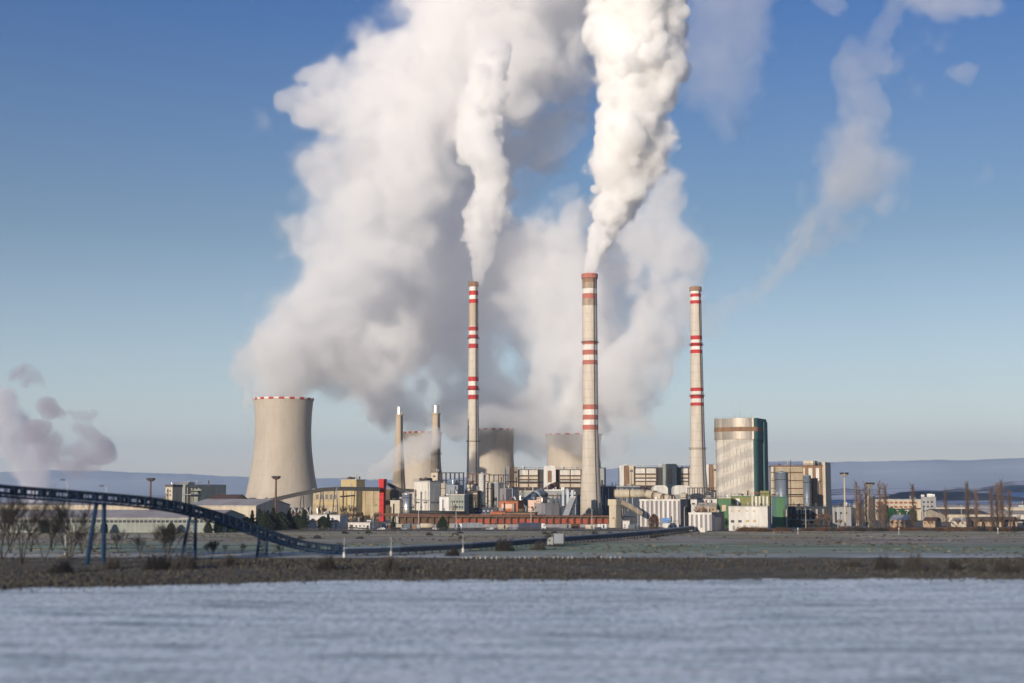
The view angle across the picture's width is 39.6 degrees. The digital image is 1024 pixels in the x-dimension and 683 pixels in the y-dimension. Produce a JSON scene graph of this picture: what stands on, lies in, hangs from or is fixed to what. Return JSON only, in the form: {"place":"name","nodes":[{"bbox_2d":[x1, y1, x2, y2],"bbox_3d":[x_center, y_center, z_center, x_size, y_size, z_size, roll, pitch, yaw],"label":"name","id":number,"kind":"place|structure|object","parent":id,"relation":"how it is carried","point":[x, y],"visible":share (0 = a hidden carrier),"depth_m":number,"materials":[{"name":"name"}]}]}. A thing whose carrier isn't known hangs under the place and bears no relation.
{"place":"outdoors","nodes":[
{"label":"outdoors","id":0,"kind":"place"},
{"bbox_2d":[3,554,254,554],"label":"path","id":1,"kind":"structure","parent":0,"point":[131,554],"depth_m":472.42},
{"bbox_2d":[378,479,386,520],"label":"transfer tower","id":2,"kind":"structure","parent":0,"point":[382,495],"depth_m":1009.74,"materials":[{"name":"metal"}]},
{"bbox_2d":[446,479,463,495],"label":"hopper house","id":3,"kind":"structure","parent":0,"point":[452,485],"depth_m":1027.86,"materials":[{"name":"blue metal"}]},
{"bbox_2d":[498,495,524,511],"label":"pump house","id":4,"kind":"structure","parent":0,"point":[512,504],"depth_m":896.43,"materials":[{"name":"orange brick"}]},
{"bbox_2d":[0,578,1023,682],"bbox_3d":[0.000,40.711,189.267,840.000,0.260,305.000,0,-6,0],"label":"field","id":5,"kind":"structure","parent":0,"point":[906,630],"depth_m":209.34,"materials":[{"name":"snow"}]},
{"bbox_2d":[0,495,1023,557],"bbox_3d":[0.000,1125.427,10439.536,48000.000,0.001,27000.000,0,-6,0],"label":"ground","id":6,"kind":"structure","parent":0,"point":[730,542],"depth_m":574.69,"materials":[{"name":"plant"}]},
{"bbox_2d":[0,517,25,552],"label":"bare tree","id":7,"kind":"object","parent":6,"relation":"on","point":[9,534],"visible":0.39,"depth_m":484.88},
{"bbox_2d":[0,490,40,558],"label":"bare tree","id":8,"kind":"object","parent":6,"relation":"on","point":[3,518],"visible":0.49,"depth_m":436.57,"materials":[{"name":"plant"}]},
{"bbox_2d":[19,509,68,558],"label":"bare tree","id":9,"kind":"object","parent":6,"relation":"on","point":[54,531],"visible":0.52,"depth_m":435.22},
{"bbox_2d":[28,493,99,560],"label":"bare tree","id":10,"kind":"object","parent":6,"relation":"on","point":[61,514],"visible":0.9,"depth_m":422.13,"materials":[{"name":"plant"}]},
{"bbox_2d":[0,502,163,509],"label":"shed","id":11,"kind":"structure","parent":6,"relation":"on","point":[108,507],"depth_m":1043.06,"materials":[{"name":"beige metal"}]},
{"bbox_2d":[0,510,245,532],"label":"long hall","id":12,"kind":"structure","parent":6,"relation":"on","point":[136,521],"depth_m":729.34,"materials":[{"name":"beige concrete"}]},
{"bbox_2d":[0,484,346,564],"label":"belt conveyor","id":13,"kind":"object","parent":6,"relation":"on","point":[190,512],"visible":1,"depth_m":420.90,"materials":[{"name":"blue metal"}]},
{"bbox_2d":[165,483,182,507],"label":"annex","id":14,"kind":"object","parent":6,"relation":"on","point":[173,491],"visible":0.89,"depth_m":1146.13,"materials":[{"name":"beige concrete"}]},
{"bbox_2d":[172,480,225,507],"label":"office block","id":15,"kind":"structure","parent":6,"relation":"on","point":[192,492],"depth_m":1184.46,"materials":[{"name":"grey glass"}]},
{"bbox_2d":[208,494,247,498],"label":"shed","id":16,"kind":"structure","parent":6,"relation":"on","point":[228,496],"depth_m":1104.96,"materials":[{"name":"grey metal"}]},
{"bbox_2d":[192,499,290,522],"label":"long hall","id":17,"kind":"structure","parent":6,"relation":"on","point":[245,506],"depth_m":885.56,"materials":[{"name":"metal"}]},
{"bbox_2d":[257,513,275,529],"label":"conifer","id":18,"kind":"object","parent":6,"relation":"on","point":[265,521],"visible":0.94,"depth_m":769.72,"materials":[{"name":"green plant"}]},
{"bbox_2d":[245,396,316,515],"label":"cooling tower","id":19,"kind":"structure","parent":6,"relation":"on","point":[282,445],"depth_m":1274.67,"materials":[{"name":"concrete"}]},
{"bbox_2d":[274,512,291,529],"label":"conifer","id":20,"kind":"object","parent":6,"relation":"on","point":[285,524],"visible":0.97,"depth_m":776.95,"materials":[{"name":"green plant"}]},
{"bbox_2d":[269,487,379,516],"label":"conveyor gallery","id":21,"kind":"object","parent":6,"relation":"on","point":[303,493],"visible":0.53,"depth_m":1003.15,"materials":[{"name":"metal"}]},
{"bbox_2d":[309,509,348,527],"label":"gatehouse","id":22,"kind":"object","parent":6,"relation":"on","point":[339,521],"visible":0.73,"depth_m":798.02,"materials":[{"name":"grey metal"}]},
{"bbox_2d":[340,475,365,518],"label":"tower block","id":23,"kind":"structure","parent":6,"relation":"on","point":[347,497],"depth_m":1105.50,"materials":[{"name":"metal"}]},
{"bbox_2d":[313,486,403,518],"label":"works hall","id":24,"kind":"structure","parent":6,"relation":"on","point":[370,499],"depth_m":1110.09,"materials":[{"name":"yellow metal"}]},
{"bbox_2d":[347,515,373,529],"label":"annex","id":25,"kind":"object","parent":6,"relation":"on","point":[354,524],"visible":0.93,"depth_m":789.10,"materials":[{"name":"white concrete"}]},
{"bbox_2d":[386,488,398,519],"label":"tower block","id":26,"kind":"structure","parent":6,"relation":"on","point":[392,493],"depth_m":1054.55,"materials":[{"name":"metal"}]},
{"bbox_2d":[390,497,401,522],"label":"kiosk","id":27,"kind":"object","parent":6,"relation":"on","point":[395,505],"visible":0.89,"depth_m":954.63,"materials":[{"name":"beige concrete"}]},
{"bbox_2d":[392,407,405,488],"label":"chimney","id":28,"kind":"object","parent":6,"relation":"on","point":[398,480],"visible":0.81,"depth_m":1243.25,"materials":[{"name":"concrete"}]},
{"bbox_2d":[402,491,411,512],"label":"storage silo","id":29,"kind":"object","parent":6,"relation":"on","point":[406,501],"visible":0.71,"depth_m":956.00,"materials":[{"name":"silver metal"}]},
{"bbox_2d":[403,431,442,509],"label":"cooling tower","id":30,"kind":"structure","parent":6,"relation":"on","point":[417,455],"depth_m":1674.85,"materials":[{"name":"concrete"}]},
{"bbox_2d":[413,476,440,510],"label":"process block","id":31,"kind":"structure","parent":6,"relation":"on","point":[426,493],"depth_m":948.41,"materials":[{"name":"white metal"}]},
{"bbox_2d":[430,405,440,477],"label":"chimney","id":32,"kind":"object","parent":6,"relation":"on","point":[435,451],"visible":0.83,"depth_m":1244.66,"materials":[{"name":"concrete"}]},
{"bbox_2d":[412,510,465,513],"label":"pipeline","id":33,"kind":"object","parent":6,"relation":"on","point":[438,512],"visible":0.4,"depth_m":882.78,"materials":[{"name":"metal"}]},
{"bbox_2d":[439,494,448,510],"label":"office wing","id":34,"kind":"structure","parent":6,"relation":"on","point":[444,503],"depth_m":932.30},
{"bbox_2d":[384,513,521,524],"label":"pipeline","id":35,"kind":"object","parent":6,"relation":"on","point":[391,514],"visible":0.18,"depth_m":863.12,"materials":[{"name":"metal"}]},
{"bbox_2d":[448,489,467,513],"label":"office block","id":36,"kind":"structure","parent":6,"relation":"on","point":[458,502],"depth_m":929.76,"materials":[{"name":"white concrete"}]},
{"bbox_2d":[464,486,480,513],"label":"process block","id":37,"kind":"structure","parent":6,"relation":"on","point":[474,497],"depth_m":994.71,"materials":[{"name":"metal"}]},
{"bbox_2d":[466,281,479,483],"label":"chimney","id":38,"kind":"object","parent":6,"relation":"on","point":[473,441],"visible":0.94,"depth_m":1298.81,"materials":[{"name":"concrete"}]},
{"bbox_2d":[478,472,485,507],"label":"storage silo","id":39,"kind":"object","parent":6,"relation":"on","point":[482,482],"visible":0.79,"depth_m":1002.84,"materials":[{"name":"grey metal"}]},
{"bbox_2d":[300,528,664,530],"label":"fence","id":40,"kind":"object","parent":6,"relation":"on","point":[480,528],"visible":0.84,"depth_m":755.71,"materials":[{"name":"metal"}]},
{"bbox_2d":[473,504,498,513],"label":"switch house","id":41,"kind":"structure","parent":6,"relation":"on","point":[478,509],"depth_m":950.18,"materials":[{"name":"blue metal"}]},
{"bbox_2d":[464,428,514,507],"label":"cooling tower","id":42,"kind":"structure","parent":6,"relation":"on","point":[496,456],"depth_m":1592.73,"materials":[{"name":"concrete"}]},
{"bbox_2d":[491,477,511,507],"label":"process block","id":43,"kind":"structure","parent":6,"relation":"on","point":[499,490],"depth_m":1010.34,"materials":[{"name":"grey metal"}]},
{"bbox_2d":[396,515,608,526],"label":"wagon shed","id":44,"kind":"structure","parent":6,"relation":"on","point":[546,520],"depth_m":839.28,"materials":[{"name":"brown metal"}]},
{"bbox_2d":[495,531,514,550],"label":"bush","id":45,"kind":"object","parent":6,"relation":"on","point":[505,546],"visible":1,"depth_m":500.34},
{"bbox_2d":[343,526,693,555],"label":"belt conveyor","id":46,"kind":"object","parent":6,"relation":"on","point":[418,548],"visible":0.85,"depth_m":511.14,"materials":[{"name":"grey metal"}]},
{"bbox_2d":[528,496,547,511],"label":"workshop","id":47,"kind":"structure","parent":6,"relation":"on","point":[531,504],"depth_m":956.12,"materials":[{"name":"beige concrete"}]},
{"bbox_2d":[505,465,581,499],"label":"boiler house","id":48,"kind":"structure","parent":6,"relation":"on","point":[522,479],"depth_m":1337.49,"materials":[{"name":"metal"}]},
{"bbox_2d":[535,498,559,514],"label":"workshop","id":49,"kind":"structure","parent":6,"relation":"on","point":[547,507],"depth_m":897.35,"materials":[{"name":"grey metal"}]},
{"bbox_2d":[547,533,564,546],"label":"truck","id":50,"kind":"object","parent":6,"relation":"on","point":[557,539],"visible":1,"depth_m":541.09,"materials":[{"name":"metal"}]},
{"bbox_2d":[563,496,575,514],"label":"conveyor gallery","id":51,"kind":"object","parent":6,"relation":"on","point":[570,505],"visible":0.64,"depth_m":988.25,"materials":[{"name":"grey metal"}]},
{"bbox_2d":[545,433,601,468],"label":"cooling tower","id":52,"kind":"structure","parent":6,"relation":"on","point":[564,449],"depth_m":1529.28,"materials":[{"name":"concrete"}]},
{"bbox_2d":[580,273,602,514],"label":"chimney","id":53,"kind":"object","parent":6,"relation":"on","point":[590,496],"visible":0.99,"depth_m":1171.05,"materials":[{"name":"concrete"}]},
{"bbox_2d":[613,489,675,519],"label":"duct","id":54,"kind":"object","parent":6,"relation":"on","point":[634,493],"visible":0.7,"depth_m":1067.68,"materials":[{"name":"beige metal"}]},
{"bbox_2d":[639,494,690,526],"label":"striped hall","id":55,"kind":"structure","parent":6,"relation":"on","point":[666,509],"depth_m":843.64,"materials":[{"name":"white paint"}]},
{"bbox_2d":[619,464,715,498],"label":"boiler house","id":56,"kind":"structure","parent":6,"relation":"on","point":[669,476],"depth_m":1348.06,"materials":[{"name":"concrete"}]},
{"bbox_2d":[671,485,690,498],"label":"vessel","id":57,"kind":"object","parent":6,"relation":"on","point":[676,490],"visible":0.56,"depth_m":1113.99,"materials":[{"name":"grey metal"}]},
{"bbox_2d":[689,286,707,502],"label":"chimney","id":58,"kind":"object","parent":6,"relation":"on","point":[698,477],"visible":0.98,"depth_m":1172.08,"materials":[{"name":"concrete"}]},
{"bbox_2d":[688,507,724,531],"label":"striped hall","id":59,"kind":"structure","parent":6,"relation":"on","point":[711,521],"depth_m":752.41,"materials":[{"name":"grey metal"}]},
{"bbox_2d":[696,499,717,511],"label":"workshop","id":60,"kind":"structure","parent":6,"relation":"on","point":[713,507],"depth_m":826.96,"materials":[{"name":"beige concrete"}]},
{"bbox_2d":[717,492,733,527],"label":"process block","id":61,"kind":"structure","parent":6,"relation":"on","point":[723,503],"depth_m":830.23,"materials":[{"name":"metal"}]},
{"bbox_2d":[728,502,770,530],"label":"workshop","id":62,"kind":"structure","parent":6,"relation":"on","point":[750,516],"depth_m":758.93,"materials":[{"name":"grey metal"}]},
{"bbox_2d":[772,492,787,527],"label":"process block","id":63,"kind":"structure","parent":6,"relation":"on","point":[779,511],"depth_m":820.08,"materials":[{"name":"metal"}]},
{"bbox_2d":[775,471,788,518],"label":"storage silo","id":64,"kind":"object","parent":6,"relation":"on","point":[781,482],"visible":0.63,"depth_m":862.47,"materials":[{"name":"grey metal"}]},
{"bbox_2d":[803,474,811,504],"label":"storage silo","id":65,"kind":"object","parent":6,"relation":"on","point":[807,498],"visible":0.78,"depth_m":883.20,"materials":[{"name":"silver metal"}]},
{"bbox_2d":[788,519,829,526],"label":"pipe rack","id":66,"kind":"object","parent":6,"relation":"on","point":[806,523],"visible":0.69,"depth_m":843.24,"materials":[{"name":"metal"}]},
{"bbox_2d":[789,502,829,525],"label":"process block","id":67,"kind":"structure","parent":6,"relation":"on","point":[797,511],"depth_m":874.84,"materials":[{"name":"metal"}]},
{"bbox_2d":[832,502,851,525],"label":"workshop","id":68,"kind":"structure","parent":6,"relation":"on","point":[841,513],"depth_m":864.86,"materials":[{"name":"grey metal"}]},
{"bbox_2d":[862,481,870,525],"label":"poplar","id":69,"kind":"object","parent":6,"relation":"on","point":[865,502],"visible":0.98,"depth_m":784.86,"materials":[{"name":"brown plant"}]},
{"bbox_2d":[865,482,874,527],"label":"light mast","id":70,"kind":"object","parent":6,"relation":"on","point":[870,484],"visible":0.83,"depth_m":794.34,"materials":[{"name":"metal"}]},
{"bbox_2d":[875,480,888,527],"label":"poplar","id":71,"kind":"object","parent":6,"relation":"on","point":[879,504],"visible":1,"depth_m":765.48,"materials":[{"name":"brown plant"}]},
{"bbox_2d":[881,483,890,526],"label":"poplar","id":72,"kind":"object","parent":6,"relation":"on","point":[883,506],"visible":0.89,"depth_m":785.31,"materials":[{"name":"brown plant"}]},
{"bbox_2d":[875,496,920,519],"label":"office block","id":73,"kind":"structure","parent":6,"relation":"on","point":[897,504],"depth_m":1044.14,"materials":[{"name":"beige concrete"}]},
{"bbox_2d":[921,494,940,519],"bbox_3d":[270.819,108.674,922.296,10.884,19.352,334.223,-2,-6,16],"label":"office block","id":74,"kind":"structure","parent":6,"relation":"on","point":[928,501],"depth_m":1034.83,"materials":[{"name":"white concrete"}]},
{"bbox_2d":[921,509,989,521],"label":"long hall","id":75,"kind":"structure","parent":6,"relation":"on","point":[954,513],"depth_m":1001.27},
{"bbox_2d":[961,480,970,527],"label":"poplar","id":76,"kind":"object","parent":6,"relation":"on","point":[968,512],"visible":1,"depth_m":774.80,"materials":[{"name":"brown plant"}]},
{"bbox_2d":[921,505,1023,511],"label":"long hall","id":77,"kind":"structure","parent":6,"relation":"on","point":[1015,507],"depth_m":1497.43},
{"bbox_2d":[987,485,997,528],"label":"poplar","id":78,"kind":"object","parent":6,"relation":"on","point":[991,499],"visible":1,"depth_m":764.97,"materials":[{"name":"brown plant"}]},
{"bbox_2d":[993,482,1002,527],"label":"poplar","id":79,"kind":"object","parent":6,"relation":"on","point":[997,508],"visible":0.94,"depth_m":776.01,"materials":[{"name":"brown plant"}]},
{"bbox_2d":[998,477,1008,526],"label":"poplar","id":80,"kind":"object","parent":6,"relation":"on","point":[1003,518],"visible":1,"depth_m":779.07,"materials":[{"name":"brown plant"}]},
{"bbox_2d":[0,458,1023,494],"bbox_3d":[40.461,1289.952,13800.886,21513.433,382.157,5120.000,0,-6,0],"label":"mountains","id":81,"kind":"structure","parent":0,"point":[936,474],"depth_m":13003.74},
{"bbox_2d":[0,556,1023,592],"bbox_3d":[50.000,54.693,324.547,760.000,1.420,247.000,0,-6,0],"label":"bank","id":82,"kind":"structure","parent":0,"point":[645,569],"depth_m":363.99,"materials":[{"name":"plant"}]},
{"bbox_2d":[0,484,68,563],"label":"bare tree","id":83,"kind":"object","parent":82,"relation":"on","point":[22,558],"visible":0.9,"depth_m":402.14,"materials":[{"name":"plant"}]},
{"bbox_2d":[46,549,75,573],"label":"bush","id":84,"kind":"object","parent":82,"relation":"on","point":[64,567],"visible":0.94,"depth_m":355.74,"materials":[{"name":"plant"}]},
{"bbox_2d":[100,546,120,568],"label":"bush","id":85,"kind":"object","parent":82,"relation":"on","point":[114,564],"visible":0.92,"depth_m":374.48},
{"bbox_2d":[143,547,175,569],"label":"bush","id":86,"kind":"object","parent":82,"relation":"on","point":[151,564],"visible":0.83,"depth_m":368.36,"materials":[{"name":"plant"}]},
{"bbox_2d":[149,523,190,559],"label":"bare tree","id":87,"kind":"object","parent":82,"relation":"on","point":[163,530],"visible":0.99,"depth_m":416.59,"materials":[{"name":"plant"}]},
{"bbox_2d":[168,542,199,569],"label":"bush","id":88,"kind":"object","parent":82,"relation":"on","point":[188,563],"visible":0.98,"depth_m":369.09,"materials":[{"name":"plant"}]},
{"bbox_2d":[315,541,336,570],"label":"bush","id":89,"kind":"object","parent":82,"relation":"on","point":[327,564],"visible":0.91,"depth_m":368.83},
{"bbox_2d":[380,544,404,571],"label":"bush","id":90,"kind":"object","parent":82,"relation":"on","point":[389,566],"visible":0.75,"depth_m":365.14,"materials":[{"name":"plant"}]},
{"bbox_2d":[872,547,898,569],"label":"bush","id":91,"kind":"object","parent":82,"relation":"on","point":[884,564],"visible":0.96,"depth_m":365.43,"materials":[{"name":"plant"}]},
{"bbox_2d":[899,543,926,571],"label":"bush","id":92,"kind":"object","parent":82,"relation":"on","point":[915,567],"visible":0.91,"depth_m":360.64,"materials":[{"name":"plant"}]},
{"bbox_2d":[992,555,1018,573],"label":"bush","id":93,"kind":"object","parent":82,"relation":"on","point":[1002,568],"visible":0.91,"depth_m":355.85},
{"bbox_2d":[0,0,1023,479],"label":"sky","id":94,"kind":"structure","parent":0,"point":[193,193],"materials":[{"name":"blue"}]},
{"bbox_2d":[234,530,803,530],"bbox_3d":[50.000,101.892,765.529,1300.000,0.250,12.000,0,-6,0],"label":"road","id":95,"kind":"structure","parent":0,"point":[472,530],"depth_m":766.81,"materials":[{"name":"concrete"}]},
{"bbox_2d":[523,488,545,506],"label":"duct","id":96,"kind":"object","parent":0,"point":[537,493],"visible":0.67,"depth_m":1055.59,"materials":[{"name":"blue metal"}]},
{"bbox_2d":[544,486,564,514],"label":"filter house","id":97,"kind":"structure","parent":0,"point":[554,495],"depth_m":1145.12,"materials":[{"name":"grey metal"}]},
{"bbox_2d":[560,490,579,514],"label":"filter house","id":98,"kind":"structure","parent":0,"point":[564,499],"depth_m":1084.71,"materials":[{"name":"silver metal"}]},
{"bbox_2d":[608,499,621,527],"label":"head tower","id":99,"kind":"structure","parent":0,"point":[614,513],"depth_m":825.62,"materials":[{"name":"beige concrete"}]},
{"bbox_2d":[601,483,641,516],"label":"filter house","id":100,"kind":"structure","parent":0,"point":[606,493],"depth_m":1195.44,"materials":[{"name":"blue metal"}]},
{"bbox_2d":[730,491,750,505],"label":"process block","id":101,"kind":"structure","parent":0,"point":[741,498],"depth_m":845.94,"materials":[{"name":"metal"}]},
{"bbox_2d":[714,414,768,497],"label":"silo tower","id":102,"kind":"structure","parent":0,"point":[742,455],"depth_m":981.95,"materials":[{"name":"metal"}]},
{"bbox_2d":[751,491,770,524],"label":"process block","id":103,"kind":"structure","parent":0,"point":[764,498],"depth_m":836.42,"materials":[{"name":"grey metal"}]},
{"bbox_2d":[769,460,802,522],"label":"boiler house","id":104,"kind":"structure","parent":0,"point":[795,484],"depth_m":944.66,"materials":[{"name":"metal"}]},
{"bbox_2d":[811,478,817,504],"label":"silo","id":105,"kind":"structure","parent":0,"point":[814,488],"depth_m":895.94,"materials":[{"name":"metal"}]},
{"bbox_2d":[802,461,831,522],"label":"boiler house","id":106,"kind":"structure","parent":0,"point":[821,472],"depth_m":938.00,"materials":[{"name":"metal"}]},
{"bbox_2d":[889,513,912,527],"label":"house","id":107,"kind":"structure","parent":0,"point":[902,520],"depth_m":827.60,"materials":[{"name":"beige brick"}]},
{"bbox_2d":[831,481,1023,498],"bbox_3d":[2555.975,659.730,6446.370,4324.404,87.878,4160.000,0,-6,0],"label":"snowy hills","id":108,"kind":"structure","parent":0,"point":[1016,488],"depth_m":5850.55,"materials":[{"name":"snow"}]},
{"bbox_2d":[922,515,940,526],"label":"house","id":109,"kind":"structure","parent":0,"point":[936,522],"depth_m":837.35,"materials":[{"name":"beige brick"}]},
{"bbox_2d":[849,537,1023,537],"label":"path","id":110,"kind":"structure","parent":0,"point":[935,537],"depth_m":648.56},
{"bbox_2d":[875,491,1023,499],"bbox_3d":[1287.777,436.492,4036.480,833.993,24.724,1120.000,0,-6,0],"label":"wooded hill","id":111,"kind":"structure","parent":0,"point":[956,495],"depth_m":3860.94,"materials":[{"name":"plant"}]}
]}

